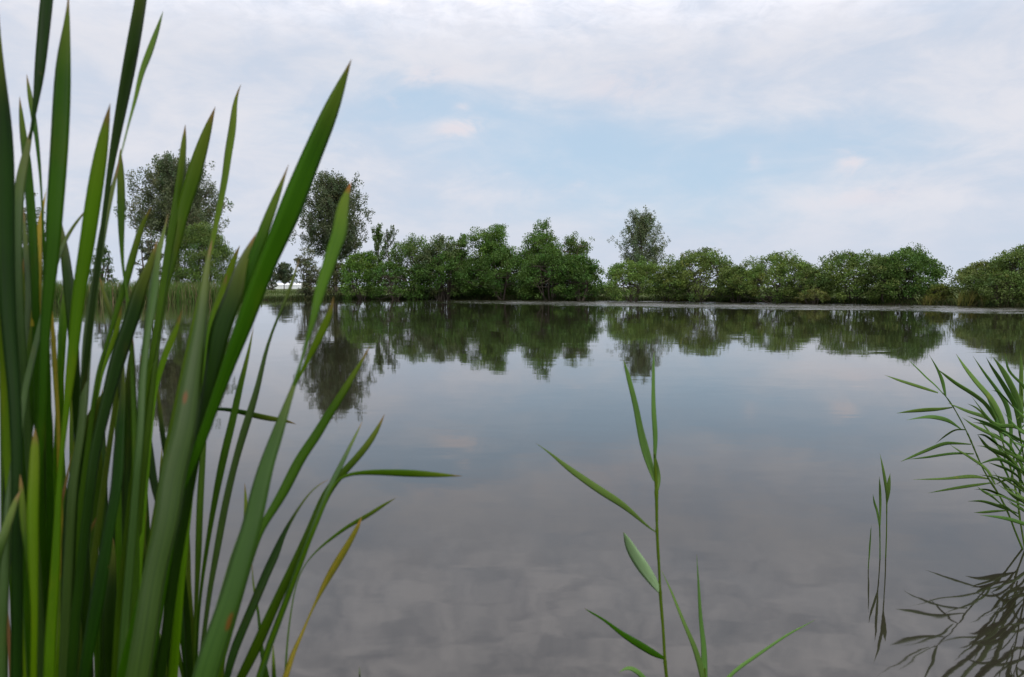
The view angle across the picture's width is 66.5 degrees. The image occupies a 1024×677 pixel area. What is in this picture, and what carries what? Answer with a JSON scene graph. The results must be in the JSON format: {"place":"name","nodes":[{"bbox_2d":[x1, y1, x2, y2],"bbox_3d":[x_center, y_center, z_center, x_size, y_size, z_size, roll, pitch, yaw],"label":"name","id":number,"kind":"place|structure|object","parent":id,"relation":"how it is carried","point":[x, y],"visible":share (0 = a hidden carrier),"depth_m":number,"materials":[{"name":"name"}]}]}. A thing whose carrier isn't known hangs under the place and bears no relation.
{"place":"outdoors","nodes":[
{"label":"outdoors","id":0,"kind":"place"},
{"bbox_2d":[0,299,1023,676],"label":"water","id":1,"kind":"structure","parent":0,"point":[782,427],"depth_m":4.68,"materials":[{"name":"grey liquid"}]},
{"bbox_2d":[0,407,10,676],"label":"cattail plant","id":2,"kind":"object","parent":1,"relation":"in","point":[2,492],"visible":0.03,"depth_m":1.12,"materials":[{"name":"green plant"}]},
{"bbox_2d":[0,30,27,676],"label":"cattail plant","id":3,"kind":"object","parent":1,"relation":"in","point":[11,419],"visible":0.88,"depth_m":0.73,"materials":[{"name":"green plant"}]},
{"bbox_2d":[0,429,39,676],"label":"cattail plant","id":4,"kind":"object","parent":1,"relation":"in","point":[29,521],"visible":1,"depth_m":0.65,"materials":[{"name":"green plant"}]},
{"bbox_2d":[10,192,45,676],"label":"cattail plant","id":5,"kind":"object","parent":1,"relation":"in","point":[29,323],"visible":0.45,"depth_m":0.89,"materials":[{"name":"green plant"}]},
{"bbox_2d":[15,0,53,676],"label":"cattail plant","id":6,"kind":"object","parent":1,"relation":"in","point":[24,184],"visible":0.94,"depth_m":0.85,"materials":[{"name":"green plant"}]},
{"bbox_2d":[7,454,71,676],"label":"cattail plant","id":7,"kind":"object","parent":1,"relation":"in","point":[8,622],"visible":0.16,"depth_m":0.97,"materials":[{"name":"green plant"}]},
{"bbox_2d":[0,105,109,676],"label":"cattail plant","id":8,"kind":"object","parent":1,"relation":"in","point":[92,207],"visible":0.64,"depth_m":0.76,"materials":[{"name":"green plant"}]},
{"bbox_2d":[23,0,93,676],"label":"cattail plant","id":9,"kind":"object","parent":1,"relation":"in","point":[57,170],"visible":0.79,"depth_m":0.78,"materials":[{"name":"green plant"}]},
{"bbox_2d":[61,377,81,623],"bbox_3d":[-0.692,0.631,1.241,0.068,1.217,0.189,-2,4,-23],"label":"cattail plant","id":10,"kind":"object","parent":1,"relation":"in","point":[71,441],"visible":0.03,"depth_m":1.21,"materials":[{"name":"green plant"}]},
{"bbox_2d":[55,278,123,676],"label":"cattail plant","id":11,"kind":"object","parent":1,"relation":"in","point":[100,496],"visible":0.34,"depth_m":0.92,"materials":[{"name":"green plant"}]},
{"bbox_2d":[94,399,121,676],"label":"cattail plant","id":12,"kind":"object","parent":1,"relation":"in","point":[98,664],"visible":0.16,"depth_m":1.16,"materials":[{"name":"green plant"}]},
{"bbox_2d":[59,0,162,676],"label":"cattail plant","id":13,"kind":"object","parent":1,"relation":"in","point":[97,597],"visible":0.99,"depth_m":0.80,"materials":[{"name":"green plant"}]},
{"bbox_2d":[66,148,167,676],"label":"cattail plant","id":14,"kind":"object","parent":1,"relation":"in","point":[123,346],"visible":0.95,"depth_m":0.80,"materials":[{"name":"green plant"}]},
{"bbox_2d":[25,279,221,301],"bbox_3d":[-47.005,-3.331,54.860,59.510,1.822,10.042,-3,5,-34],"label":"reed bed","id":15,"kind":"object","parent":1,"relation":"on","point":[177,292],"visible":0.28,"depth_m":63.06,"materials":[{"name":"green plant"}]},
{"bbox_2d":[102,512,185,676],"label":"cattail plant","id":16,"kind":"object","parent":1,"relation":"in","point":[108,616],"visible":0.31,"depth_m":0.99,"materials":[{"name":"green plant"}]},
{"bbox_2d":[142,450,164,676],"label":"cattail plant","id":17,"kind":"object","parent":1,"relation":"in","point":[147,537],"visible":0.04,"depth_m":1.22,"materials":[{"name":"green plant"}]},
{"bbox_2d":[111,125,211,676],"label":"cattail plant","id":18,"kind":"object","parent":1,"relation":"in","point":[171,487],"visible":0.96,"depth_m":0.70,"materials":[{"name":"green plant"}]},
{"bbox_2d":[139,85,240,676],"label":"cattail plant","id":19,"kind":"object","parent":1,"relation":"in","point":[192,180],"visible":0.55,"depth_m":0.92,"materials":[{"name":"green plant"}]},
{"bbox_2d":[168,246,294,676],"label":"cattail plant","id":20,"kind":"object","parent":1,"relation":"in","point":[175,645],"visible":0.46,"depth_m":0.88,"materials":[{"name":"green plant"}]},
{"bbox_2d":[117,59,351,676],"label":"cattail plant","id":21,"kind":"object","parent":1,"relation":"in","point":[254,269],"visible":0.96,"depth_m":0.73,"materials":[{"name":"green plant"}]},
{"bbox_2d":[186,260,298,676],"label":"cattail plant","id":22,"kind":"object","parent":1,"relation":"in","point":[195,616],"visible":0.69,"depth_m":0.95,"materials":[{"name":"green plant"}]},
{"bbox_2d":[192,183,369,676],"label":"cattail plant","id":23,"kind":"object","parent":1,"relation":"in","point":[211,657],"visible":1,"depth_m":0.68,"materials":[{"name":"green plant"}]},
{"bbox_2d":[252,498,394,676],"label":"cattail plant","id":24,"kind":"object","parent":1,"relation":"in","point":[338,560],"visible":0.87,"depth_m":0.91,"materials":[{"name":"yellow plant"}]},
{"bbox_2d":[223,414,458,676],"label":"cattail plant","id":25,"kind":"object","parent":1,"relation":"in","point":[287,583],"visible":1,"depth_m":0.82,"materials":[{"name":"green plant"}]},
{"bbox_2d":[536,354,667,676],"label":"reed","id":26,"kind":"object","parent":1,"relation":"in","point":[640,563],"visible":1,"depth_m":1.41,"materials":[{"name":"green plant"}]},
{"bbox_2d":[619,666,644,676],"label":"reed","id":27,"kind":"object","parent":1,"relation":"in","point":[639,673],"visible":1,"depth_m":1.23,"materials":[{"name":"green plant"}]},
{"bbox_2d":[661,563,815,676],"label":"reed","id":28,"kind":"object","parent":1,"relation":"in","point":[701,661],"visible":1,"depth_m":1.36,"materials":[{"name":"green plant"}]},
{"bbox_2d":[868,529,870,568],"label":"reed","id":29,"kind":"object","parent":1,"relation":"in","point":[869,548],"visible":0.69,"depth_m":3.33,"materials":[{"name":"green plant"}]},
{"bbox_2d":[873,478,881,558],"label":"reed","id":30,"kind":"object","parent":1,"relation":"in","point":[879,512],"visible":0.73,"depth_m":3.45,"materials":[{"name":"green plant"}]},
{"bbox_2d":[880,455,890,557],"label":"reed","id":31,"kind":"object","parent":1,"relation":"in","point":[887,485],"visible":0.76,"depth_m":3.44,"materials":[{"name":"green plant"}]},
{"bbox_2d":[886,358,1022,548],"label":"reed","id":32,"kind":"object","parent":1,"relation":"in","point":[941,418],"visible":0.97,"depth_m":3.83,"materials":[{"name":"green plant"}]},
{"bbox_2d":[939,354,1023,545],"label":"reed","id":33,"kind":"object","parent":1,"relation":"in","point":[994,410],"visible":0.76,"depth_m":3.81,"materials":[{"name":"green plant"}]},
{"bbox_2d":[968,385,1023,525],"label":"reed","id":34,"kind":"object","parent":1,"relation":"in","point":[997,426],"visible":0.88,"depth_m":3.56,"materials":[{"name":"green plant"}]},
{"bbox_2d":[973,351,1023,508],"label":"reed","id":35,"kind":"object","parent":1,"relation":"in","point":[1014,396],"visible":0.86,"depth_m":3.54,"materials":[{"name":"green plant"}]},
{"bbox_2d":[997,404,1023,511],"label":"reed","id":36,"kind":"object","parent":1,"relation":"in","point":[1019,459],"visible":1,"depth_m":3.42,"materials":[{"name":"green plant"}]},
{"bbox_2d":[0,0,1023,286],"label":"sky","id":37,"kind":"structure","parent":0,"point":[755,128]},
{"bbox_2d":[41,287,1023,306],"bbox_3d":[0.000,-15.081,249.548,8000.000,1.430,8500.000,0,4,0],"label":"ground","id":38,"kind":"structure","parent":0,"point":[789,298],"depth_m":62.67,"materials":[{"name":"green plant"}]},
{"bbox_2d":[22,249,42,282],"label":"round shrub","id":39,"kind":"object","parent":38,"relation":"on","point":[42,264],"visible":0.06,"depth_m":83.31,"materials":[{"name":"green plant"}]},
{"bbox_2d":[22,193,45,258],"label":"distant tree","id":40,"kind":"object","parent":38,"relation":"on","point":[38,212],"visible":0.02,"depth_m":110.21,"materials":[{"name":"green plant"}]},
{"bbox_2d":[88,245,118,285],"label":"tree","id":41,"kind":"object","parent":38,"relation":"on","point":[106,265],"visible":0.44,"depth_m":90.20,"materials":[{"name":"green plant"}]},
{"bbox_2d":[135,230,163,284],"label":"tree","id":42,"kind":"object","parent":38,"relation":"on","point":[150,244],"visible":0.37,"depth_m":79.26,"materials":[{"name":"green plant"}]},
{"bbox_2d":[113,149,233,281],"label":"poplar tree","id":43,"kind":"object","parent":38,"relation":"on","point":[163,178],"visible":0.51,"depth_m":97.03,"materials":[{"name":"green plant"}]},
{"bbox_2d":[171,221,238,286],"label":"round shrub","id":44,"kind":"object","parent":38,"relation":"on","point":[194,235],"visible":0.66,"depth_m":73.07,"materials":[{"name":"green plant"}]},
{"bbox_2d":[267,272,277,289],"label":"distant tree","id":45,"kind":"object","parent":38,"relation":"on","point":[271,284],"visible":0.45,"depth_m":207.91,"materials":[{"name":"green plant"}]},
{"bbox_2d":[273,262,296,289],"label":"distant tree","id":46,"kind":"object","parent":38,"relation":"on","point":[284,274],"visible":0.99,"depth_m":188.64,"materials":[{"name":"green plant"}]},
{"bbox_2d":[267,283,303,288],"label":"greenhouse","id":47,"kind":"object","parent":38,"relation":"on","point":[281,286],"visible":0.3,"depth_m":304.35,"materials":[{"name":"white"}]},
{"bbox_2d":[291,246,319,298],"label":"willow shrub","id":48,"kind":"object","parent":38,"relation":"on","point":[308,282],"visible":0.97,"depth_m":76.25,"materials":[{"name":"green plant"}]},
{"bbox_2d":[289,168,374,290],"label":"poplar tree","id":49,"kind":"object","parent":38,"relation":"on","point":[327,197],"visible":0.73,"depth_m":95.57,"materials":[{"name":"green plant"}]},
{"bbox_2d":[314,259,355,295],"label":"willow shrub","id":50,"kind":"object","parent":38,"relation":"on","point":[335,279],"visible":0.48,"depth_m":77.60,"materials":[{"name":"green plant"}]},
{"bbox_2d":[339,251,388,298],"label":"tree","id":51,"kind":"object","parent":38,"relation":"on","point":[357,264],"visible":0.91,"depth_m":75.22,"materials":[{"name":"green plant"}]},
{"bbox_2d":[370,222,389,288],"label":"tree","id":52,"kind":"object","parent":38,"relation":"on","point":[377,236],"visible":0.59,"depth_m":78.31,"materials":[{"name":"green plant"}]},
{"bbox_2d":[382,225,404,292],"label":"tree","id":53,"kind":"object","parent":38,"relation":"on","point":[388,236],"visible":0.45,"depth_m":79.42,"materials":[{"name":"green plant"}]},
{"bbox_2d":[361,261,430,299],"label":"undergrowth bush","id":54,"kind":"object","parent":38,"relation":"on","point":[378,274],"visible":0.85,"depth_m":73.98,"materials":[{"name":"green plant"}]},
{"bbox_2d":[383,233,441,299],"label":"tree","id":55,"kind":"object","parent":38,"relation":"on","point":[408,249],"visible":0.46,"depth_m":75.43,"materials":[{"name":"green plant"}]},
{"bbox_2d":[417,233,462,298],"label":"tree","id":56,"kind":"object","parent":38,"relation":"on","point":[439,245],"visible":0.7,"depth_m":74.59,"materials":[{"name":"green plant"}]},
{"bbox_2d":[406,250,494,299],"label":"undergrowth bush","id":57,"kind":"object","parent":38,"relation":"on","point":[449,266],"visible":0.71,"depth_m":73.77,"materials":[{"name":"green plant"}]},
{"bbox_2d":[446,233,474,295],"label":"tree","id":58,"kind":"object","parent":38,"relation":"on","point":[461,245],"visible":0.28,"depth_m":76.61,"materials":[{"name":"green plant"}]},
{"bbox_2d":[459,223,521,297],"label":"tree","id":59,"kind":"object","parent":38,"relation":"on","point":[489,243],"visible":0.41,"depth_m":75.28,"materials":[{"name":"green plant"}]},
{"bbox_2d":[455,246,540,299],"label":"undergrowth bush","id":60,"kind":"object","parent":38,"relation":"on","point":[514,260],"visible":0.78,"depth_m":72.12,"materials":[{"name":"green plant"}]},
{"bbox_2d":[506,217,565,296],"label":"tree","id":61,"kind":"object","parent":38,"relation":"on","point":[546,237],"visible":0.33,"depth_m":73.50,"materials":[{"name":"green plant"}]},
{"bbox_2d":[511,244,592,299],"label":"undergrowth bush","id":62,"kind":"object","parent":38,"relation":"on","point":[545,257],"visible":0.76,"depth_m":69.43,"materials":[{"name":"green plant"}]},
{"bbox_2d":[552,231,604,295],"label":"tree","id":63,"kind":"object","parent":38,"relation":"on","point":[580,248],"visible":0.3,"depth_m":71.15,"materials":[{"name":"green plant"}]},
{"bbox_2d":[553,253,604,300],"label":"undergrowth bush","id":64,"kind":"object","parent":38,"relation":"on","point":[577,274],"visible":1,"depth_m":67.92,"materials":[{"name":"green plant"}]},
{"bbox_2d":[591,284,621,297],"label":"bush","id":65,"kind":"object","parent":38,"relation":"on","point":[602,291],"visible":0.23,"depth_m":70.04,"materials":[{"name":"green plant"}]},
{"bbox_2d":[214,289,1022,299],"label":"meadow grass","id":66,"kind":"structure","parent":38,"relation":"on","point":[294,292],"depth_m":81.69,"materials":[{"name":"green plant"}]},
{"bbox_2d":[601,255,668,301],"bbox_3d":[10.114,-4.911,64.499,5.745,3.994,4.475,0,4,0],"label":"round shrub","id":67,"kind":"object","parent":38,"relation":"on","point":[618,271],"visible":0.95,"depth_m":63.57,"materials":[{"name":"green plant"}]},
{"bbox_2d":[608,205,670,290],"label":"poplar tree","id":68,"kind":"object","parent":38,"relation":"on","point":[638,239],"visible":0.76,"depth_m":112.40,"materials":[{"name":"green plant"}]},
{"bbox_2d":[644,272,692,301],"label":"undergrowth bush","id":69,"kind":"object","parent":38,"relation":"on","point":[663,292],"visible":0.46,"depth_m":63.24,"materials":[{"name":"green plant"}]},
{"bbox_2d":[662,293,703,300],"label":"grass tuft","id":70,"kind":"object","parent":38,"relation":"on","point":[679,298],"visible":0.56,"depth_m":64.81,"materials":[{"name":"green plant"}]},
{"bbox_2d":[640,246,743,301],"bbox_3d":[14.798,-5.134,63.388,8.750,4.640,7.375,0,4,0],"label":"round shrub","id":71,"kind":"object","parent":38,"relation":"on","point":[685,263],"visible":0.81,"depth_m":62.12,"materials":[{"name":"green plant"}]},
{"bbox_2d":[712,264,760,301],"bbox_3d":[17.776,-4.301,61.615,4.016,3.148,3.564,1,4,21],"label":"undergrowth bush","id":72,"kind":"object","parent":38,"relation":"on","point":[729,291],"visible":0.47,"depth_m":60.95,"materials":[{"name":"green plant"}]},
{"bbox_2d":[724,250,823,302],"bbox_3d":[20.413,-4.668,59.231,8.219,4.250,7.352,0,4,0],"label":"round shrub","id":73,"kind":"object","parent":38,"relation":"on","point":[780,266],"visible":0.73,"depth_m":58.30,"materials":[{"name":"green plant"}]},
{"bbox_2d":[790,297,811,302],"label":"grass tuft","id":74,"kind":"object","parent":38,"relation":"on","point":[794,299],"visible":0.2,"depth_m":57.40,"materials":[{"name":"green plant"}]},
{"bbox_2d":[784,267,833,303],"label":"undergrowth bush","id":75,"kind":"object","parent":38,"relation":"on","point":[801,278],"visible":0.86,"depth_m":56.00,"materials":[{"name":"green plant"}]},
{"bbox_2d":[794,288,830,303],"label":"bush","id":76,"kind":"object","parent":38,"relation":"on","point":[815,294],"visible":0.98,"depth_m":54.30,"materials":[{"name":"green plant"}]},
{"bbox_2d":[801,249,902,303],"bbox_3d":[24.364,-4.437,56.580,7.006,4.122,5.957,1,4,19],"label":"round shrub","id":77,"kind":"object","parent":38,"relation":"on","point":[840,278],"visible":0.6,"depth_m":55.52,"materials":[{"name":"green plant"}]},
{"bbox_2d":[853,255,917,302],"bbox_3d":[25.898,-4.082,54.609,4.177,3.638,3.833,-2,4,-30],"label":"undergrowth bush","id":78,"kind":"object","parent":38,"relation":"on","point":[874,272],"visible":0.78,"depth_m":53.84,"materials":[{"name":"green plant"}]},
{"bbox_2d":[871,242,952,300],"bbox_3d":[27.620,-4.536,54.633,5.429,4.541,4.685,0,4,0],"label":"round shrub","id":79,"kind":"object","parent":38,"relation":"on","point":[923,265],"visible":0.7,"depth_m":53.37,"materials":[{"name":"green plant"}]},
{"bbox_2d":[914,293,949,304],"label":"grass tuft","id":80,"kind":"object","parent":38,"relation":"on","point":[931,301],"visible":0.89,"depth_m":52.11,"materials":[{"name":"green plant"}]},
{"bbox_2d":[926,283,955,301],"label":"bush","id":81,"kind":"object","parent":38,"relation":"on","point":[941,288],"visible":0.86,"depth_m":52.35,"materials":[{"name":"green plant"}]},
{"bbox_2d":[952,289,982,305],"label":"grass tuft","id":82,"kind":"object","parent":38,"relation":"on","point":[963,296],"visible":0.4,"depth_m":49.28,"materials":[{"name":"green plant"}]},
{"bbox_2d":[945,259,1023,300],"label":"round shrub","id":83,"kind":"object","parent":38,"relation":"on","point":[965,276],"visible":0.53,"depth_m":50.24,"materials":[{"name":"green plant"}]},
{"bbox_2d":[969,244,1023,300],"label":"round shrub","id":84,"kind":"object","parent":38,"relation":"on","point":[1002,263],"visible":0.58,"depth_m":47.97,"materials":[{"name":"green plant"}]},
{"bbox_2d":[980,296,1014,304],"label":"grass tuft","id":85,"kind":"object","parent":38,"relation":"on","point":[985,298],"visible":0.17,"depth_m":48.45,"materials":[{"name":"green plant"}]},
{"bbox_2d":[973,271,1023,306],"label":"undergrowth bush","id":86,"kind":"object","parent":38,"relation":"on","point":[997,277],"visible":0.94,"depth_m":47.04,"materials":[{"name":"green plant"}]}
]}

